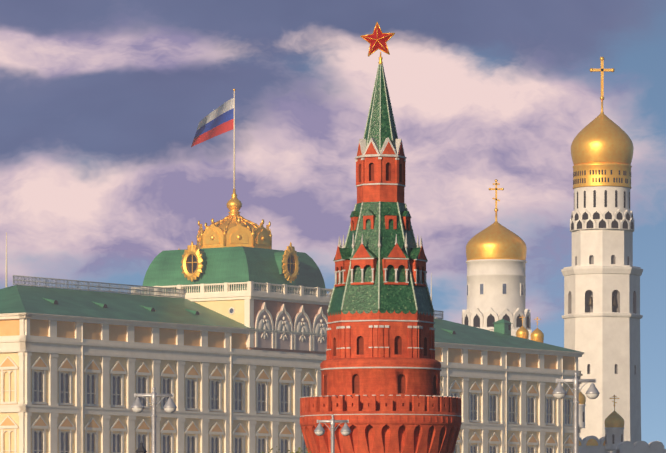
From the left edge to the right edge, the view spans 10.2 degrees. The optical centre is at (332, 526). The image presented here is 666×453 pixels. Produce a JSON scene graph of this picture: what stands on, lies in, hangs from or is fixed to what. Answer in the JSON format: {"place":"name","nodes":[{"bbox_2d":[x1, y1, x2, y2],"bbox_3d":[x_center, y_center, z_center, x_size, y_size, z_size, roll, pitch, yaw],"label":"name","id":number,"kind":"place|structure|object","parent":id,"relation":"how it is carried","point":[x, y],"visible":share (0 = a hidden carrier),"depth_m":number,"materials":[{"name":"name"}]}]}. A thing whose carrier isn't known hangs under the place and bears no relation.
{"place":"outdoors","nodes":[
{"label":"outdoors","id":0,"kind":"place"},
{"bbox_2d":[135,441,146,452],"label":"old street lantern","id":1,"kind":"object","parent":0,"point":[141,449],"visible":1,"depth_m":187.67,"materials":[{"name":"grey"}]},
{"bbox_2d":[131,387,176,452],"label":"street lamp","id":2,"kind":"object","parent":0,"point":[137,406],"visible":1,"depth_m":216.80,"materials":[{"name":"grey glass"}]},
{"bbox_2d":[191,98,233,146],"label":"flag","id":3,"kind":"object","parent":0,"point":[217,121],"visible":0.98,"depth_m":497.83,"materials":[{"name":"multicoloured fabric"}]},
{"bbox_2d":[262,446,310,452],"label":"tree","id":4,"kind":"object","parent":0,"point":[299,448],"visible":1,"depth_m":325.57,"materials":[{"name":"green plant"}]},
{"bbox_2d":[314,414,350,452],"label":"street lamp","id":5,"kind":"object","parent":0,"point":[319,430],"visible":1,"depth_m":267.63,"materials":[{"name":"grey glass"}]},
{"bbox_2d":[0,0,665,448],"label":"sky","id":6,"kind":"structure","parent":0,"point":[103,103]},
{"bbox_2d":[327,201,433,315],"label":"tower roof","id":7,"kind":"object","parent":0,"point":[380,260],"visible":0.9,"depth_m":345.29,"materials":[{"name":"green tile"}]},
{"bbox_2d":[355,137,406,203],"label":"tower section","id":8,"kind":"object","parent":7,"relation":"on","point":[380,175],"visible":0.96,"depth_m":346.44,"materials":[{"name":"red brick"}]},
{"bbox_2d":[360,22,397,150],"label":"spire","id":9,"kind":"structure","parent":8,"relation":"on","point":[380,128],"depth_m":347.62,"materials":[{"name":"green tile"}]},
{"bbox_2d":[552,372,599,452],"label":"street lamp","id":10,"kind":"object","parent":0,"point":[559,391],"visible":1,"depth_m":210.73,"materials":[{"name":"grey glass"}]},
{"label":"ground","id":11,"kind":"structure","parent":0,"visible":0},
{"bbox_2d":[300,395,461,452],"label":"tower base","id":12,"kind":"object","parent":11,"relation":"on","point":[435,427],"depth_m":341.96,"materials":[{"name":"red brick"}]},
{"bbox_2d":[320,357,440,410],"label":"tower section","id":13,"kind":"object","parent":12,"relation":"on","point":[369,377],"visible":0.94,"depth_m":343.39,"materials":[{"name":"red brick"}]},
{"bbox_2d":[326,310,434,359],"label":"octagonal tower","id":14,"kind":"structure","parent":13,"relation":"on","point":[379,334],"depth_m":344.29,"materials":[{"name":"red brick"}]},
{"bbox_2d":[462,179,531,339],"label":"church","id":15,"kind":"structure","parent":11,"relation":"on","point":[496,252],"depth_m":684.19,"materials":[{"name":"white paint"}]},
{"bbox_2d":[431,273,665,452],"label":"kremlin cathedrals","id":16,"kind":"object","parent":11,"relation":"on","point":[612,440],"visible":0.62,"depth_m":622.78,"materials":[{"name":"gold metal"}]},
{"bbox_2d":[562,313,642,443],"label":"bell tower","id":17,"kind":"structure","parent":11,"relation":"on","point":[608,344],"depth_m":693.48,"materials":[{"name":"white paint"}]},
{"bbox_2d":[561,229,642,314],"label":"bell tower section","id":18,"kind":"object","parent":17,"relation":"on","point":[602,271],"visible":0.9,"depth_m":694.35,"materials":[{"name":"white paint"}]},
{"bbox_2d":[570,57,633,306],"bbox_3d":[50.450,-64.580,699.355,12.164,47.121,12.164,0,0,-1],"label":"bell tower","id":19,"kind":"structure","parent":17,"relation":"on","point":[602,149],"depth_m":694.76,"materials":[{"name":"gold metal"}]},
{"bbox_3d":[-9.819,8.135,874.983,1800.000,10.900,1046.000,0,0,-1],"label":"kremlin hill","id":20,"kind":"structure","parent":0,"visible":0},
{"bbox_2d":[0,314,583,452],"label":"palace facade","id":21,"kind":"structure","parent":20,"relation":"on","point":[71,384],"depth_m":476.57,"materials":[{"name":"beige"}]},
{"bbox_2d":[131,89,332,353],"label":"palace central block","id":22,"kind":"structure","parent":21,"relation":"on","point":[234,265],"depth_m":491.56,"materials":[{"name":"green metal"}]},
{"bbox_2d":[0,232,584,352],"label":"roof","id":23,"kind":"structure","parent":21,"relation":"on","point":[100,303],"depth_m":476.05,"materials":[{"name":"green metal"}]}
]}

